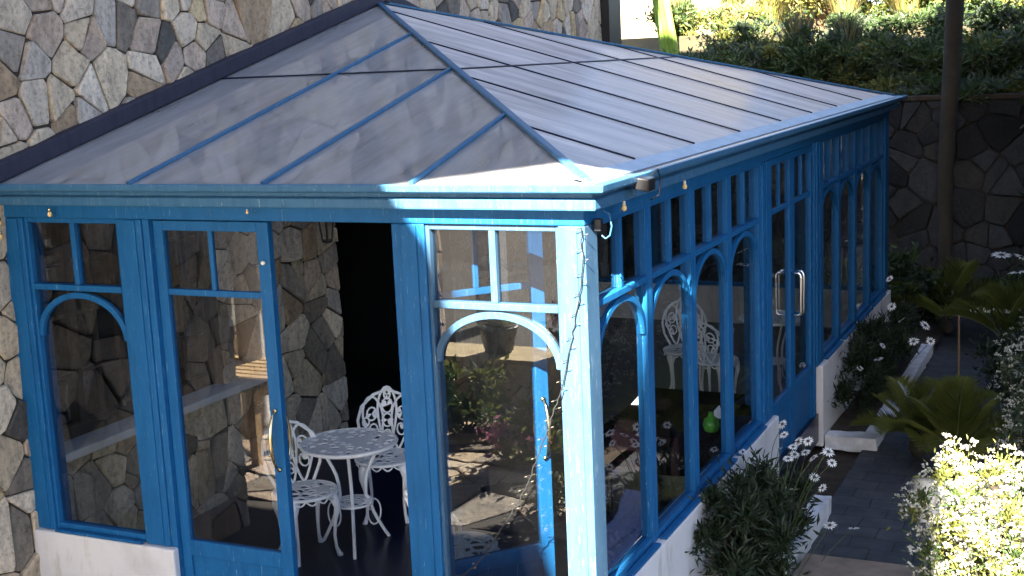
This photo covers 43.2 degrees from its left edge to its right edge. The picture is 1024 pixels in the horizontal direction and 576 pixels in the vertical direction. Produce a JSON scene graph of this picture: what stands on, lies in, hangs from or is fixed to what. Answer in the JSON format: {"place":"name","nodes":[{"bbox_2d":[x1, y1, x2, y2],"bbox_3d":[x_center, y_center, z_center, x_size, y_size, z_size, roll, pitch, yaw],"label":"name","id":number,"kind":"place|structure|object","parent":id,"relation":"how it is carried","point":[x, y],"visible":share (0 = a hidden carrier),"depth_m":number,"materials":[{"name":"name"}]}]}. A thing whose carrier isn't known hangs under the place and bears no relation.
{"place":"outdoors","nodes":[
{"label":"outdoors","id":0,"kind":"place"},
{"bbox_2d":[193,317,830,575],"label":"floor","id":1,"kind":"structure","parent":0,"point":[491,439],"depth_m":9.92,"materials":[{"name":"stone"}]},
{"bbox_2d":[261,420,342,566],"bbox_3d":[-1.389,1.325,8.539,0.438,0.881,0.549,-9,12,-32],"label":"garden chair","id":2,"kind":"object","parent":1,"relation":"on","point":[315,487],"visible":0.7,"depth_m":8.53,"materials":[{"name":"white metal"}]},
{"bbox_2d":[299,428,397,558],"bbox_3d":[-1.065,1.372,8.632,0.652,0.728,0.652,-4,10,-10],"label":"garden table","id":3,"kind":"object","parent":1,"relation":"on","point":[351,441],"visible":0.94,"depth_m":8.58,"materials":[{"name":"white metal"}]},
{"bbox_2d":[354,385,408,524],"bbox_3d":[-0.895,1.185,9.201,0.438,0.881,0.549,-2,10,1],"label":"garden chair","id":4,"kind":"object","parent":1,"relation":"on","point":[399,460],"visible":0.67,"depth_m":9.30,"materials":[{"name":"white metal"}]},
{"bbox_2d":[404,489,499,558],"bbox_3d":[-0.338,1.484,7.376,0.438,0.881,0.549,7,14,44],"label":"garden chair","id":5,"kind":"object","parent":1,"relation":"on","point":[461,538],"visible":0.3,"depth_m":7.40,"materials":[{"name":"white metal"}]},
{"bbox_2d":[0,0,907,575],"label":"conservatory","id":6,"kind":"object","parent":1,"relation":"on","point":[416,126],"visible":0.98,"depth_m":7.64,"materials":[{"name":"blue paint"}]},
{"bbox_2d":[47,208,51,216],"bbox_3d":[-2.671,-0.436,7.470,0.029,0.053,0.029,2,11,25],"label":"festoon bulb","id":7,"kind":"object","parent":6,"relation":"hanging from","point":[49,214],"visible":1,"depth_m":7.46,"materials":[{"name":"yellow glass"}]},
{"bbox_2d":[24,217,146,544],"bbox_3d":[-2.522,0.547,7.686,0.715,1.940,0.115,2,11,25],"label":"window","id":8,"kind":"structure","parent":6,"relation":"in","point":[68,526],"depth_m":7.74,"materials":[{"name":"blue paint"}]},
{"bbox_2d":[152,219,298,575],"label":"door","id":9,"kind":"structure","parent":6,"relation":"in","point":[202,557],"depth_m":7.30,"materials":[{"name":"blue paint"}]},
{"bbox_2d":[437,229,555,575],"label":"door","id":10,"kind":"structure","parent":6,"relation":"in","point":[536,558],"depth_m":7.17,"materials":[{"name":"blue paint"}]},
{"bbox_2d":[425,224,570,575],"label":"window","id":11,"kind":"structure","parent":6,"relation":"in","point":[439,343],"depth_m":6.51,"materials":[{"name":"blue paint"}]},
{"bbox_2d":[461,227,587,575],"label":"fairy lights","id":12,"kind":"object","parent":6,"relation":"attached to","point":[572,337],"visible":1,"depth_m":6.33,"materials":[{"name":"black plastic"}]},
{"bbox_2d":[594,210,611,238],"bbox_3d":[0.440,-0.304,6.205,0.087,0.142,0.038,2,11,25],"label":"hook bracket","id":13,"kind":"object","parent":6,"relation":"attached to","point":[598,224],"visible":1,"depth_m":6.20,"materials":[{"name":"metal"}]},
{"bbox_2d":[621,201,626,210],"bbox_3d":[0.556,-0.407,6.415,0.029,0.053,0.029,2,11,25],"label":"festoon bulb","id":14,"kind":"object","parent":6,"relation":"hanging from","point":[623,207],"visible":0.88,"depth_m":6.41,"materials":[{"name":"glass"}]},
{"bbox_2d":[598,206,654,282],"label":"window","id":15,"kind":"structure","parent":6,"relation":"in","point":[603,279],"depth_m":15.54,"materials":[{"name":"blue paint"}]},
{"bbox_2d":[599,203,660,575],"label":"window","id":16,"kind":"structure","parent":6,"relation":"in","point":[645,547],"depth_m":7.07,"materials":[{"name":"blue paint"}]},
{"bbox_2d":[633,168,660,200],"bbox_3d":[0.690,-0.505,6.459,0.090,0.177,0.330,1,11,21],"label":"floodlight","id":17,"kind":"object","parent":6,"relation":"attached to","point":[645,183],"visible":0.99,"depth_m":6.32,"materials":[{"name":"grey metal"}]},
{"bbox_2d":[647,187,700,540],"bbox_3d":[0.940,0.417,7.552,0.115,1.940,0.817,2,11,25],"label":"window","id":18,"kind":"structure","parent":6,"relation":"in","point":[683,506],"depth_m":7.75,"materials":[{"name":"blue paint"}]},
{"bbox_2d":[682,180,686,188],"bbox_3d":[0.976,-0.583,7.305,0.029,0.053,0.029,2,11,25],"label":"festoon bulb","id":19,"kind":"object","parent":6,"relation":"hanging from","point":[684,186],"visible":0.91,"depth_m":7.30,"materials":[{"name":"glass"}]},
{"bbox_2d":[653,204,718,285],"bbox_3d":[2.083,-1.001,15.271,0.860,1.940,0.071,2,11,25],"label":"window","id":20,"kind":"structure","parent":6,"relation":"in","point":[655,207],"depth_m":15.47,"materials":[{"name":"blue paint"}]},
{"bbox_2d":[692,174,737,494],"bbox_3d":[1.283,0.273,8.279,0.115,1.940,0.817,2,11,25],"label":"window","id":21,"kind":"structure","parent":6,"relation":"in","point":[722,239],"depth_m":8.49,"materials":[{"name":"blue paint"}]},
{"bbox_2d":[729,163,766,456],"bbox_3d":[1.626,0.129,9.006,0.115,1.940,0.817,2,11,25],"label":"window","id":22,"kind":"structure","parent":6,"relation":"in","point":[755,428],"depth_m":9.22,"materials":[{"name":"blue paint"}]},
{"bbox_2d":[732,156,796,287],"bbox_3d":[2.863,-0.971,14.909,0.860,1.940,0.071,2,11,25],"label":"window","id":23,"kind":"structure","parent":6,"relation":"in","point":[777,285],"depth_m":14.76,"materials":[{"name":"blue paint"}]},
{"bbox_2d":[771,151,801,455],"bbox_3d":[2.116,0.273,10.030,0.132,2.602,0.748,2,11,25],"label":"door","id":24,"kind":"structure","parent":6,"relation":"in","point":[783,403],"depth_m":10.25,"materials":[{"name":"blue paint"}]},
{"bbox_2d":[792,144,812,439],"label":"door","id":25,"kind":"structure","parent":6,"relation":"in","point":[803,382],"depth_m":10.83,"materials":[{"name":"blue paint"}]},
{"bbox_2d":[823,134,843,358],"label":"window","id":26,"kind":"structure","parent":6,"relation":"in","point":[834,342],"depth_m":11.90,"materials":[{"name":"blue paint"}]},
{"bbox_2d":[797,142,872,290],"bbox_3d":[3.642,-0.942,14.547,0.860,1.940,0.071,2,11,25],"label":"window","id":27,"kind":"structure","parent":6,"relation":"in","point":[843,287],"depth_m":14.68,"materials":[{"name":"blue paint"}]},
{"bbox_2d":[840,128,858,339],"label":"window","id":28,"kind":"structure","parent":6,"relation":"in","point":[848,137],"depth_m":12.59,"materials":[{"name":"blue paint"}]},
{"bbox_2d":[856,123,873,321],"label":"window","id":29,"kind":"structure","parent":6,"relation":"in","point":[864,131],"depth_m":13.32,"materials":[{"name":"blue paint"}]},
{"bbox_2d":[870,118,885,306],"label":"window","id":30,"kind":"structure","parent":6,"relation":"in","point":[877,127],"depth_m":14.05,"materials":[{"name":"blue paint"}]},
{"bbox_2d":[603,388,751,508],"bbox_3d":[1.246,1.192,9.484,0.912,0.580,1.336,2,11,25],"label":"dining table","id":31,"kind":"object","parent":1,"relation":"on","point":[621,440],"visible":0.46,"depth_m":9.02,"materials":[{"name":"brown"}]},
{"bbox_2d":[631,397,637,404],"bbox_3d":[0.964,0.825,9.701,0.120,0.085,0.100,2,11,25],"label":"napkin","id":32,"kind":"object","parent":31,"relation":"on","point":[635,401],"visible":0.2,"depth_m":9.68,"materials":[{"name":"white fabric"}]},
{"bbox_2d":[703,411,719,432],"bbox_3d":[1.371,0.921,8.899,0.120,0.140,0.120,2,11,25],"label":"green bottle","id":33,"kind":"object","parent":31,"relation":"on","point":[711,423],"visible":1,"depth_m":8.86,"materials":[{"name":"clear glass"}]},
{"bbox_2d":[714,405,720,418],"bbox_3d":[1.477,0.879,9.268,0.120,0.085,0.100,2,11,25],"label":"napkin","id":34,"kind":"object","parent":31,"relation":"on","point":[717,412],"visible":0.7,"depth_m":9.24,"materials":[{"name":"white fabric"}]},
{"bbox_2d":[661,297,709,390],"bbox_3d":[1.627,0.558,12.112,0.438,0.881,0.549,-2,10,3],"label":"garden chair","id":35,"kind":"object","parent":1,"relation":"on","point":[670,351],"visible":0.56,"depth_m":12.21,"materials":[{"name":"white metal"}]},
{"bbox_2d":[697,319,739,392],"bbox_3d":[1.781,0.646,11.579,0.438,0.881,0.549,6,13,40],"label":"garden chair","id":36,"kind":"object","parent":1,"relation":"on","point":[710,359],"visible":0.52,"depth_m":11.42,"materials":[{"name":"white metal"}]},
{"bbox_2d":[738,310,799,392],"bbox_3d":[2.434,0.620,12.000,0.652,0.728,0.652,-4,10,-10],"label":"garden table","id":37,"kind":"object","parent":1,"relation":"on","point":[778,320],"visible":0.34,"depth_m":11.88,"materials":[{"name":"white metal"}]},
{"bbox_2d":[725,501,808,574],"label":"soil bed","id":38,"kind":"object","parent":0,"point":[800,505],"visible":0.04,"depth_m":9.66,"materials":[{"name":"brown soil"}]},
{"bbox_2d":[684,420,859,575],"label":"daisy bush","id":39,"kind":"object","parent":38,"relation":"on","point":[751,503],"visible":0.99,"depth_m":8.09,"materials":[{"name":"green plant"}]},
{"bbox_2d":[622,15,1022,250],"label":"hillside","id":40,"kind":"structure","parent":0,"point":[683,42],"depth_m":20.74,"materials":[{"name":"green plant"}]},
{"bbox_2d":[652,0,678,55],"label":"cactus","id":41,"kind":"object","parent":40,"relation":"on","point":[667,38],"visible":0.76,"depth_m":19.99,"materials":[{"name":"green plant"}]},
{"bbox_2d":[635,0,711,35],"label":"bank shrub","id":42,"kind":"object","parent":40,"relation":"on","point":[685,24],"visible":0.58,"depth_m":21.68,"materials":[{"name":"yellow plant"}]},
{"bbox_2d":[648,0,708,15],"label":"tall grass","id":43,"kind":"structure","parent":40,"relation":"on","point":[676,3],"depth_m":22.64,"materials":[{"name":"yellow plant"}]},
{"bbox_2d":[620,0,762,38],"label":"garden wall","id":44,"kind":"structure","parent":40,"relation":"on","point":[631,26],"depth_m":24.37,"materials":[{"name":"white paint"}]},
{"bbox_2d":[662,46,742,66],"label":"bank shrub","id":45,"kind":"object","parent":40,"relation":"on","point":[705,56],"visible":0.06,"depth_m":18.81,"materials":[{"name":"green plant"}]},
{"bbox_2d":[703,0,751,8],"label":"tall grass","id":46,"kind":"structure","parent":40,"relation":"on","point":[736,1],"depth_m":22.59,"materials":[{"name":"yellow plant"}]},
{"bbox_2d":[688,14,789,56],"bbox_3d":[3.617,-3.779,19.791,2.011,0.842,1.492,2,11,25],"label":"bank shrub","id":47,"kind":"object","parent":40,"relation":"on","point":[749,27],"visible":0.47,"depth_m":19.57,"materials":[{"name":"green plant"}]},
{"bbox_2d":[697,0,781,35],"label":"sunlit shrub","id":48,"kind":"object","parent":40,"relation":"on","point":[725,13],"visible":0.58,"depth_m":21.05,"materials":[{"name":"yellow plant"}]},
{"bbox_2d":[709,35,821,77],"bbox_3d":[3.481,-3.224,18.676,2.012,0.860,1.324,0,10,13],"label":"bank shrub","id":49,"kind":"object","parent":40,"relation":"on","point":[759,54],"visible":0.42,"depth_m":18.44,"materials":[{"name":"green plant"}]},
{"bbox_2d":[742,0,793,31],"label":"tall grass","id":50,"kind":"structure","parent":40,"relation":"on","point":[769,5],"depth_m":21.76,"materials":[{"name":"plant"}]},
{"bbox_2d":[770,4,823,45],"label":"tall grass","id":51,"kind":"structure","parent":40,"relation":"on","point":[792,24],"depth_m":18.44,"materials":[{"name":"green plant"}]},
{"bbox_2d":[780,0,828,30],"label":"shrub","id":52,"kind":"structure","parent":40,"relation":"on","point":[819,21],"depth_m":22.03,"materials":[{"name":"green plant"}]},
{"bbox_2d":[760,12,863,82],"bbox_3d":[4.129,-3.287,18.259,1.321,1.218,1.489,-7,11,-24],"label":"bank shrub","id":53,"kind":"object","parent":40,"relation":"on","point":[802,57],"visible":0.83,"depth_m":18.02,"materials":[{"name":"green plant"}]},
{"bbox_2d":[780,0,858,28],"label":"sunlit shrub","id":54,"kind":"object","parent":40,"relation":"on","point":[809,4],"visible":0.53,"depth_m":21.84,"materials":[{"name":"green plant"}]},
{"bbox_2d":[626,92,1023,308],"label":"retaining wall","id":55,"kind":"structure","parent":40,"relation":"on","point":[988,200],"depth_m":16.82,"materials":[{"name":"stone"}]},
{"bbox_2d":[818,8,870,66],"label":"tall grass","id":56,"kind":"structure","parent":40,"relation":"on","point":[850,28],"depth_m":18.15,"materials":[{"name":"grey plant"}]},
{"bbox_2d":[801,27,920,87],"bbox_3d":[5.015,-3.123,17.917,1.442,0.958,1.769,-8,11,-27],"label":"bank shrub","id":57,"kind":"object","parent":40,"relation":"on","point":[859,60],"visible":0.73,"depth_m":17.64,"materials":[{"name":"green plant"}]},
{"bbox_2d":[812,0,933,51],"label":"bank shrub","id":58,"kind":"object","parent":40,"relation":"on","point":[875,24],"visible":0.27,"depth_m":18.71,"materials":[{"name":"green plant"}]},
{"bbox_2d":[841,67,941,100],"bbox_3d":[5.099,-2.657,17.360,1.834,0.593,1.389,-1,10,6],"label":"bank shrub","id":59,"kind":"object","parent":40,"relation":"on","point":[904,82],"visible":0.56,"depth_m":17.10,"materials":[{"name":"green plant"}]},
{"bbox_2d":[857,0,934,22],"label":"sunlit shrub","id":60,"kind":"object","parent":40,"relation":"on","point":[868,7],"visible":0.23,"depth_m":21.87,"materials":[{"name":"green plant"}]},
{"bbox_2d":[867,26,985,87],"bbox_3d":[5.670,-3.078,17.588,1.674,0.962,1.554,2,11,25],"label":"bank shrub","id":61,"kind":"object","parent":40,"relation":"on","point":[926,47],"visible":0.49,"depth_m":17.31,"materials":[{"name":"green plant"}]},
{"bbox_2d":[890,0,1023,45],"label":"bank shrub","id":62,"kind":"object","parent":40,"relation":"on","point":[934,16],"visible":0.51,"depth_m":18.19,"materials":[{"name":"green plant"}]},
{"bbox_2d":[897,0,1016,23],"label":"bank shrub","id":63,"kind":"object","parent":40,"relation":"on","point":[967,2],"visible":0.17,"depth_m":20.24,"materials":[{"name":"green plant"}]},
{"bbox_2d":[907,70,1022,104],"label":"bank shrub","id":64,"kind":"object","parent":40,"relation":"on","point":[982,84],"visible":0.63,"depth_m":16.48,"materials":[{"name":"green plant"}]},
{"bbox_2d":[912,21,1023,78],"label":"bank shrub","id":65,"kind":"object","parent":40,"relation":"on","point":[987,45],"visible":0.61,"depth_m":16.99,"materials":[{"name":"green plant"}]},
{"bbox_2d":[972,0,1023,28],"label":"bank shrub","id":66,"kind":"object","parent":40,"relation":"on","point":[1019,15],"visible":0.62,"depth_m":17.95,"materials":[{"name":"green plant"}]},
{"bbox_2d":[976,0,1023,18],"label":"bank shrub","id":67,"kind":"object","parent":40,"relation":"on","point":[1016,1],"visible":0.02,"depth_m":20.18,"materials":[{"name":"green plant"}]},
{"bbox_2d":[980,20,1023,85],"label":"bank shrub","id":68,"kind":"object","parent":40,"relation":"on","point":[1016,29],"visible":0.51,"depth_m":17.01,"materials":[{"name":"green plant"}]},
{"bbox_2d":[989,68,1023,92],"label":"bank shrub","id":69,"kind":"object","parent":40,"relation":"on","point":[1019,80],"visible":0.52,"depth_m":16.48,"materials":[{"name":"green plant"}]},
{"bbox_2d":[818,0,862,14],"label":"tall grass","id":70,"kind":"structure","parent":0,"point":[847,5],"depth_m":20.94,"materials":[{"name":"plant"}]},
{"bbox_2d":[830,345,920,431],"bbox_3d":[3.720,0.987,13.067,0.360,0.039,3.750,2,11,25],"label":"soil bed","id":71,"kind":"object","parent":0,"point":[843,422],"visible":0.32,"depth_m":12.20,"materials":[{"name":"brown soil"}]},
{"bbox_2d":[827,276,934,426],"bbox_3d":[3.862,0.328,12.861,1.008,1.375,3.814,2,11,25],"label":"daisy bush","id":72,"kind":"object","parent":71,"relation":"on","point":[875,364],"visible":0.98,"depth_m":12.31,"materials":[{"name":"green plant"}]},
{"bbox_2d":[790,444,993,502],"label":"ground","id":73,"kind":"structure","parent":0,"point":[836,474],"depth_m":10.95,"materials":[{"name":"brown soil"}]},
{"bbox_2d":[879,0,929,17],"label":"tall grass","id":74,"kind":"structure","parent":0,"point":[903,5],"depth_m":20.65,"materials":[{"name":"plant"}]},
{"bbox_2d":[807,312,1023,575],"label":"path","id":75,"kind":"structure","parent":0,"point":[871,484],"depth_m":10.25,"materials":[{"name":"stone"}]},
{"bbox_2d":[761,495,831,575],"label":"kerb","id":76,"kind":"structure","parent":75,"relation":"on","point":[823,508],"depth_m":9.30,"materials":[{"name":"white concrete"}]},
{"bbox_2d":[825,430,879,451],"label":"kerb","id":77,"kind":"structure","parent":75,"relation":"on","point":[856,441],"depth_m":11.28,"materials":[{"name":"white concrete"}]},
{"bbox_2d":[793,553,944,575],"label":"step","id":78,"kind":"object","parent":75,"relation":"on","point":[815,564],"visible":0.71,"depth_m":8.46,"materials":[{"name":"grey concrete"}]},
{"bbox_2d":[866,344,932,443],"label":"kerb","id":79,"kind":"structure","parent":75,"relation":"on","point":[916,366],"depth_m":13.54,"materials":[{"name":"grey concrete"}]},
{"bbox_2d":[848,375,990,456],"bbox_3d":[3.453,1.112,10.914,1.078,0.607,1.067,-7,11,-24],"label":"palm","id":80,"kind":"object","parent":75,"relation":"on","point":[918,441],"visible":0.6,"depth_m":11.00,"materials":[{"name":"green plant"}]},
{"bbox_2d":[889,372,1023,472],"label":"palm","id":81,"kind":"object","parent":75,"relation":"on","point":[967,400],"visible":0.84,"depth_m":10.50,"materials":[{"name":"green plant"}]},
{"bbox_2d":[957,315,959,375],"bbox_3d":[4.312,0.712,12.486,0.026,0.910,0.029,2,11,25],"label":"garden stake","id":82,"kind":"object","parent":75,"relation":"on","point":[958,372],"visible":0.59,"depth_m":12.45,"materials":[{"name":"brown wood"}]},
{"bbox_2d":[937,278,1023,344],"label":"palm","id":83,"kind":"object","parent":75,"relation":"on","point":[1015,298],"visible":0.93,"depth_m":14.39,"materials":[{"name":"green plant"}]},
{"bbox_2d":[964,328,1023,401],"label":"shrub","id":84,"kind":"object","parent":75,"relation":"on","point":[989,349],"visible":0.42,"depth_m":12.60,"materials":[{"name":"green plant"}]},
{"bbox_2d":[891,306,951,350],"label":"planting ground","id":85,"kind":"structure","parent":0,"point":[934,331],"depth_m":15.46,"materials":[{"name":"soil"}]},
{"bbox_2d":[857,241,968,324],"bbox_3d":[4.831,0.010,15.905,1.537,1.065,1.598,2,11,25],"label":"shrub","id":86,"kind":"object","parent":85,"relation":"on","point":[904,270],"visible":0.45,"depth_m":15.80,"materials":[{"name":"green plant"}]},
{"bbox_2d":[937,0,963,308],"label":"wooden pole","id":87,"kind":"object","parent":85,"relation":"on","point":[954,16],"visible":0.79,"depth_m":16.24,"materials":[{"name":"brown wood"}]},
{"bbox_2d":[889,256,1011,332],"bbox_3d":[5.198,0.092,15.364,1.716,0.870,1.563,2,11,25],"label":"palm","id":88,"kind":"object","parent":85,"relation":"on","point":[960,275],"visible":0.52,"depth_m":15.42,"materials":[{"name":"green plant"}]},
{"bbox_2d":[955,386,1023,575],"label":"planting ground","id":89,"kind":"structure","parent":0,"point":[997,487],"depth_m":9.96,"materials":[{"name":"soil"}]},
{"bbox_2d":[886,433,1023,575],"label":"blossom bush","id":90,"kind":"object","parent":89,"relation":"on","point":[964,527],"visible":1,"depth_m":7.60,"materials":[{"name":"white plant"}]},
{"bbox_2d":[969,257,1023,314],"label":"shrub","id":91,"kind":"object","parent":89,"relation":"on","point":[1005,279],"visible":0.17,"depth_m":15.30,"materials":[{"name":"green plant"}]},
{"bbox_2d":[986,308,1023,396],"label":"blossom bush","id":92,"kind":"object","parent":89,"relation":"on","point":[999,389],"visible":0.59,"depth_m":11.49,"materials":[{"name":"green plant"}]},
{"bbox_2d":[991,333,1023,491],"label":"blossom bush","id":93,"kind":"object","parent":89,"relation":"on","point":[1016,414],"visible":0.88,"depth_m":9.62,"materials":[{"name":"green plant"}]},
{"bbox_2d":[992,252,1023,332],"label":"daisy bush","id":94,"kind":"object","parent":89,"relation":"on","point":[1003,253],"visible":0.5,"depth_m":13.43,"materials":[{"name":"green plant"}]},
{"bbox_2d":[1012,22,1023,195],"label":"evergreen","id":95,"kind":"object","parent":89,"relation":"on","point":[1021,101],"visible":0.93,"depth_m":12.89,"materials":[{"name":"green plant"}]},
{"label":"front terrace","id":96,"kind":"structure","parent":0,"visible":0},
{"bbox_2d":[0,0,627,575],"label":"stone house","id":97,"kind":"structure","parent":96,"relation":"on","point":[64,64],"depth_m":9.70,"materials":[{"name":"grey stone"}]},
{"bbox_2d":[41,223,215,441],"bbox_3d":[-2.694,0.165,8.801,0.080,1.460,1.880,2,11,25],"label":"window","id":98,"kind":"structure","parent":97,"relation":"in","point":[82,423],"depth_m":8.72,"materials":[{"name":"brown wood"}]},
{"bbox_2d":[318,222,333,243],"bbox_3d":[-1.555,-0.562,10.558,0.243,0.399,0.139,2,11,25],"label":"wall lantern","id":99,"kind":"object","parent":97,"relation":"attached to","point":[327,241],"depth_m":10.54,"materials":[{"name":"black metal"}]}
]}

